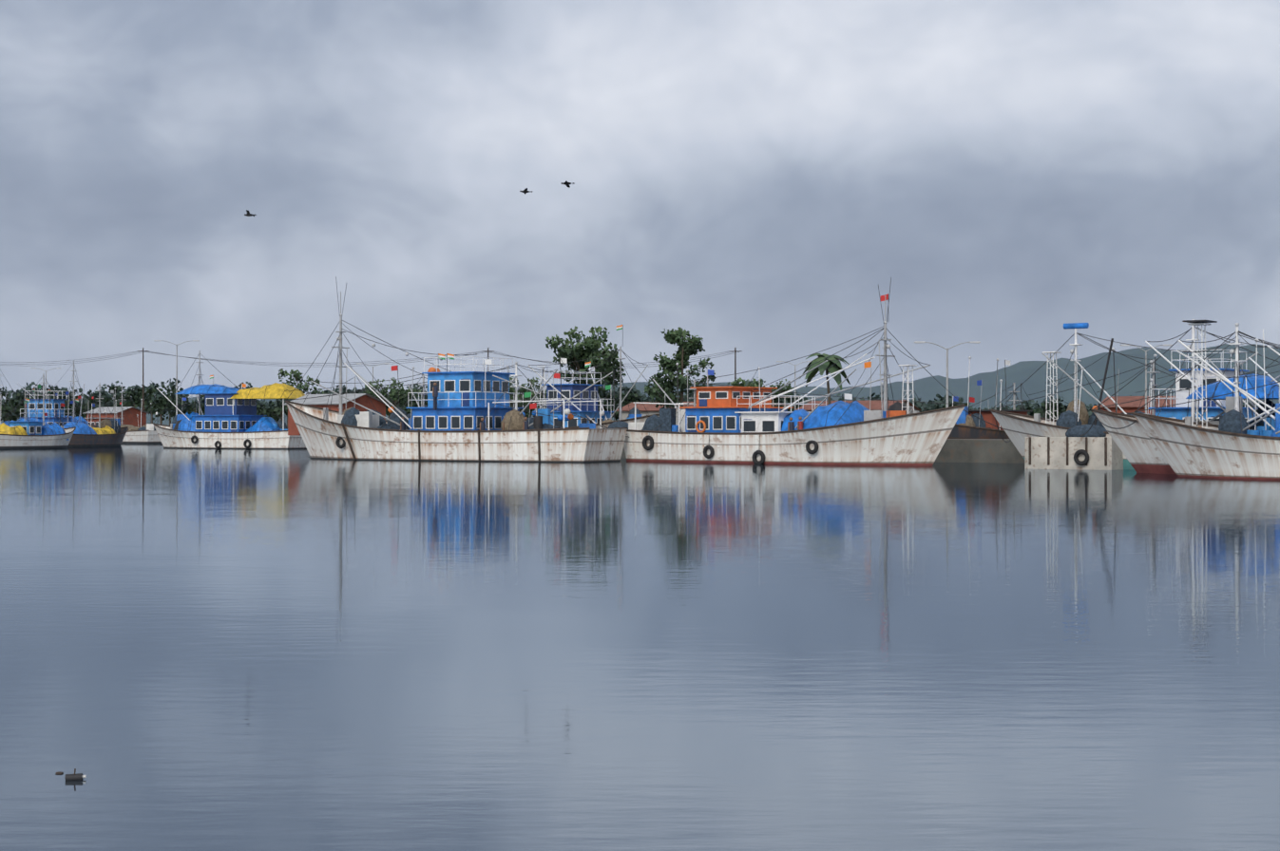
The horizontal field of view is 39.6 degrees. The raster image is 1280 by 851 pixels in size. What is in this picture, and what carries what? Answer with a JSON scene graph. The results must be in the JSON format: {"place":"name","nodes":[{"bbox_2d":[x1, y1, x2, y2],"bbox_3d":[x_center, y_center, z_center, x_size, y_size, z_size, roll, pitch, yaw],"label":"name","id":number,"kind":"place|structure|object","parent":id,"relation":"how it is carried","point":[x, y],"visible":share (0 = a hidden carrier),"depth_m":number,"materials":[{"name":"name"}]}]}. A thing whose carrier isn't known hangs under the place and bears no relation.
{"place":"outdoors","nodes":[
{"label":"outdoors","id":0,"kind":"place"},
{"bbox_2d":[83,406,148,427],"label":"red shed","id":1,"kind":"structure","parent":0,"point":[134,411],"depth_m":251.91,"materials":[{"name":"metal"}]},
{"bbox_2d":[244,210,256,216],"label":"flying bird","id":2,"kind":"object","parent":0,"point":[248,214],"visible":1,"depth_m":119.27},
{"bbox_2d":[519,188,532,194],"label":"flying bird","id":3,"kind":"object","parent":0,"point":[525,191],"visible":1,"depth_m":129.57},
{"bbox_2d":[561,180,574,188],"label":"flying bird","id":4,"kind":"object","parent":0,"point":[566,183],"visible":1,"depth_m":129.66},
{"bbox_2d":[0,443,1279,850],"bbox_3d":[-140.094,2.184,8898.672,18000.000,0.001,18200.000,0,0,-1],"label":"water","id":5,"kind":"structure","parent":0,"point":[251,651],"depth_m":16.85,"materials":[{"name":"liquid"}]},
{"bbox_2d":[0,375,14,426],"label":"trawler","id":6,"kind":"object","parent":5,"relation":"on","point":[6,423],"visible":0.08,"depth_m":216.63,"materials":[{"name":"blue wood"}]},
{"bbox_2d":[0,369,26,425],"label":"rigging","id":7,"kind":"object","parent":6,"relation":"attached to","point":[8,396],"visible":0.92,"depth_m":215.62,"materials":[{"name":"metal"}]},
{"bbox_2d":[0,373,76,449],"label":"trawler","id":8,"kind":"object","parent":5,"relation":"on","point":[19,435],"visible":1,"depth_m":169.19,"materials":[{"name":"white wood"}]},
{"bbox_2d":[0,377,73,434],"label":"rigging","id":9,"kind":"object","parent":8,"relation":"attached to","point":[38,405],"visible":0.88,"depth_m":171.67,"materials":[{"name":"metal"}]},
{"bbox_2d":[16,360,96,427],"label":"trawler","id":10,"kind":"object","parent":5,"relation":"on","point":[55,404],"visible":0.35,"depth_m":193.09,"materials":[{"name":"blue wood"}]},
{"bbox_2d":[19,365,96,426],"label":"rigging","id":11,"kind":"object","parent":10,"relation":"attached to","point":[67,396],"visible":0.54,"depth_m":201.18,"materials":[{"name":"metal"}]},
{"bbox_2d":[56,768,86,781],"bbox_3d":[-3.564,2.154,11.037,0.321,0.080,0.113,0,0,43],"label":"floating debris","id":12,"kind":"object","parent":5,"relation":"on","point":[78,776],"visible":0.9,"depth_m":10.95,"materials":[{"name":"plastic"}]},
{"bbox_2d":[49,382,128,447],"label":"trawler","id":13,"kind":"object","parent":5,"relation":"on","point":[87,435],"visible":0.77,"depth_m":185.76,"materials":[{"name":"grey wood"}]},
{"bbox_2d":[57,384,124,433],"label":"rigging","id":14,"kind":"object","parent":13,"relation":"attached to","point":[93,409],"visible":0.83,"depth_m":188.15,"materials":[{"name":"metal"}]},
{"bbox_2d":[84,384,161,443],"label":"trawler","id":15,"kind":"object","parent":5,"relation":"on","point":[147,433],"visible":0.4,"depth_m":213.86,"materials":[{"name":"white wood"}]},
{"bbox_2d":[94,387,150,426],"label":"rigging","id":16,"kind":"object","parent":15,"relation":"attached to","point":[122,409],"visible":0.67,"depth_m":220.74,"materials":[{"name":"metal"}]},
{"bbox_2d":[152,350,305,449],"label":"trawler","id":17,"kind":"object","parent":5,"relation":"on","point":[230,419],"visible":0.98,"depth_m":167.55,"materials":[{"name":"white wood"}]},
{"bbox_2d":[153,353,287,440],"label":"rigging","id":18,"kind":"object","parent":17,"relation":"attached to","point":[203,395],"visible":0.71,"depth_m":170.72,"materials":[{"name":"white metal"}]},
{"bbox_2d":[284,276,627,462],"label":"trawler","id":19,"kind":"object","parent":5,"relation":"on","point":[448,419],"visible":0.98,"depth_m":109.92,"materials":[{"name":"white wood"}]},
{"bbox_2d":[286,320,611,431],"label":"rigging","id":20,"kind":"object","parent":19,"relation":"attached to","point":[424,377],"visible":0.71,"depth_m":113.83,"materials":[{"name":"white metal"}]},
{"bbox_2d":[507,324,676,428],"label":"trawler","id":21,"kind":"object","parent":5,"relation":"on","point":[587,410],"visible":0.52,"depth_m":130.18,"materials":[{"name":"blue wood"}]},
{"bbox_2d":[508,349,664,421],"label":"rigging","id":22,"kind":"object","parent":21,"relation":"attached to","point":[614,382],"visible":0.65,"depth_m":129.47,"materials":[{"name":"white metal"}]},
{"bbox_2d":[608,420,644,430],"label":"white barge","id":23,"kind":"object","parent":5,"relation":"on","point":[628,426],"visible":0.17,"depth_m":125.11,"materials":[{"name":"metal"}]},
{"bbox_2d":[623,277,966,465],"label":"trawler","id":24,"kind":"object","parent":5,"relation":"on","point":[733,423],"visible":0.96,"depth_m":100.63,"materials":[{"name":"white wood"}]},
{"bbox_2d":[649,326,963,441],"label":"rigging","id":25,"kind":"object","parent":24,"relation":"attached to","point":[830,367],"visible":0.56,"depth_m":100.10,"materials":[{"name":"white metal"}]},
{"bbox_2d":[947,356,1032,439],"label":"fishing boat","id":26,"kind":"object","parent":5,"relation":"on","point":[967,426],"visible":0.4,"depth_m":108.16,"materials":[{"name":"brown wood"}]},
{"bbox_2d":[968,364,1038,416],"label":"boat rigging","id":27,"kind":"object","parent":26,"relation":"attached to","point":[1002,391],"visible":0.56,"depth_m":111.43,"materials":[{"name":"white metal"}]},
{"bbox_2d":[1024,424,1123,470],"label":"rusty barge","id":28,"kind":"object","parent":5,"relation":"on","point":[1094,448],"visible":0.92,"depth_m":88.58,"materials":[{"name":"metal"}]},
{"bbox_2d":[989,323,1259,469],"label":"trawler","id":29,"kind":"object","parent":5,"relation":"on","point":[1017,429],"visible":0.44,"depth_m":91.23,"materials":[{"name":"white wood"}]},
{"bbox_2d":[992,332,1258,425],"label":"boat rigging","id":30,"kind":"object","parent":29,"relation":"attached to","point":[1098,380],"visible":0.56,"depth_m":91.77,"materials":[{"name":"white metal"}]},
{"bbox_2d":[1090,319,1279,474],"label":"trawler","id":31,"kind":"object","parent":5,"relation":"on","point":[1136,445],"visible":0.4,"depth_m":80.50,"materials":[{"name":"white wood"}]},
{"bbox_2d":[1093,326,1279,417],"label":"boat rigging","id":32,"kind":"object","parent":31,"relation":"attached to","point":[1191,368],"visible":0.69,"depth_m":80.58,"materials":[{"name":"white metal"}]},
{"bbox_2d":[1130,320,1279,479],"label":"trawler","id":33,"kind":"object","parent":5,"relation":"on","point":[1224,448],"visible":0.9,"depth_m":73.61,"materials":[{"name":"white wood"}]},
{"bbox_2d":[1134,330,1279,434],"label":"boat rigging","id":34,"kind":"object","parent":33,"relation":"attached to","point":[1265,342],"visible":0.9,"depth_m":74.23,"materials":[{"name":"white metal"}]},
{"bbox_2d":[0,343,1279,425],"bbox_3d":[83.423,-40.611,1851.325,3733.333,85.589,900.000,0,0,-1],"label":"hills","id":35,"kind":"structure","parent":0,"point":[1098,371],"depth_m":1611.74,"materials":[{"name":"green plant"}]},
{"bbox_2d":[0,0,1279,401],"label":"sky","id":36,"kind":"structure","parent":0,"point":[224,66],"materials":[{"name":"grey"}]},
{"bbox_2d":[621,439,1024,463],"bbox_3d":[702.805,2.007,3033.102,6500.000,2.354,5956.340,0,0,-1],"label":"quay ground","id":37,"kind":"structure","parent":0,"point":[974,450],"depth_m":104.16,"materials":[{"name":"concrete"}]},
{"bbox_2d":[31,367,60,399],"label":"street lamp","id":38,"kind":"object","parent":37,"relation":"on","point":[46,377],"visible":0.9,"depth_m":298.17,"materials":[{"name":"metal"}]},
{"bbox_2d":[153,340,199,415],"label":"street lamp","id":39,"kind":"object","parent":37,"relation":"on","point":[177,374],"visible":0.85,"depth_m":213.86,"materials":[{"name":"metal"}]},
{"bbox_2d":[277,368,324,410],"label":"small tree","id":40,"kind":"object","parent":37,"relation":"on","point":[297,377],"visible":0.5,"depth_m":248.54,"materials":[{"name":"green plant"}]},
{"bbox_2d":[282,393,391,436],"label":"building","id":41,"kind":"structure","parent":37,"relation":"on","point":[364,400],"depth_m":148.00,"materials":[{"name":"metal"}]},
{"bbox_2d":[0,347,742,411],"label":"power line","id":42,"kind":"object","parent":37,"relation":"on","point":[487,352],"visible":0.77,"depth_m":277.07,"materials":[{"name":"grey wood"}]},
{"bbox_2d":[356,362,389,384],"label":"street lamp","id":43,"kind":"object","parent":37,"relation":"on","point":[372,369],"visible":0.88,"depth_m":261.13,"materials":[{"name":"metal"}]},
{"bbox_2d":[362,377,421,416],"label":"broadleaf tree","id":44,"kind":"object","parent":37,"relation":"on","point":[403,398],"visible":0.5,"depth_m":258.45,"materials":[{"name":"green plant"}]},
{"bbox_2d":[509,376,546,409],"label":"broadleaf tree","id":45,"kind":"object","parent":37,"relation":"on","point":[523,390],"visible":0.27,"depth_m":238.12,"materials":[{"name":"green plant"}]},
{"bbox_2d":[544,325,626,388],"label":"broadleaf tree","id":46,"kind":"object","parent":37,"relation":"on","point":[578,352],"visible":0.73,"depth_m":173.47,"materials":[{"name":"green plant"}]},
{"bbox_2d":[0,378,1257,427],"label":"distant tree line","id":47,"kind":"object","parent":37,"relation":"on","point":[157,399],"visible":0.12,"depth_m":332.06,"materials":[{"name":"green plant"}]},
{"bbox_2d":[616,401,696,425],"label":"tiled shed","id":48,"kind":"object","parent":37,"relation":"on","point":[651,410],"visible":0.15,"depth_m":200.02,"materials":[{"name":"red tile"}]},
{"bbox_2d":[642,326,716,409],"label":"broadleaf tree","id":49,"kind":"object","parent":37,"relation":"on","point":[685,351],"visible":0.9,"depth_m":169.19,"materials":[{"name":"green plant"}]},
{"bbox_2d":[290,403,1137,442],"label":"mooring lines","id":50,"kind":"object","parent":37,"relation":"on","point":[1001,428],"visible":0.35,"depth_m":96.28,"materials":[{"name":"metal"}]},
{"bbox_2d":[730,377,794,406],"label":"broadleaf tree","id":51,"kind":"object","parent":37,"relation":"on","point":[755,384],"visible":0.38,"depth_m":229.43,"materials":[{"name":"green plant"}]},
{"bbox_2d":[776,361,811,409],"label":"street lamp","id":52,"kind":"object","parent":37,"relation":"on","point":[794,376],"visible":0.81,"depth_m":225.06,"materials":[{"name":"metal"}]},
{"bbox_2d":[799,353,850,404],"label":"palm tree","id":53,"kind":"object","parent":37,"relation":"on","point":[836,367],"visible":0.85,"depth_m":164.58,"materials":[{"name":"green plant"}]},
{"bbox_2d":[794,400,921,414],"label":"tiled shed","id":54,"kind":"object","parent":37,"relation":"on","point":[875,405],"visible":0.04,"depth_m":188.35,"materials":[{"name":"red tile"}]},
{"bbox_2d":[914,341,980,407],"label":"street lamp","id":55,"kind":"object","parent":37,"relation":"on","point":[946,402],"visible":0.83,"depth_m":128.08,"materials":[{"name":"metal"}]},
{"bbox_2d":[1096,396,1175,416],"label":"tiled shed","id":56,"kind":"object","parent":37,"relation":"on","point":[1129,408],"visible":0.15,"depth_m":159.70,"materials":[{"name":"red tile"}]},
{"bbox_2d":[1120,344,1171,413],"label":"street lamp","id":57,"kind":"object","parent":37,"relation":"on","point":[1146,372],"visible":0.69,"depth_m":150.41,"materials":[{"name":"metal"}]}
]}

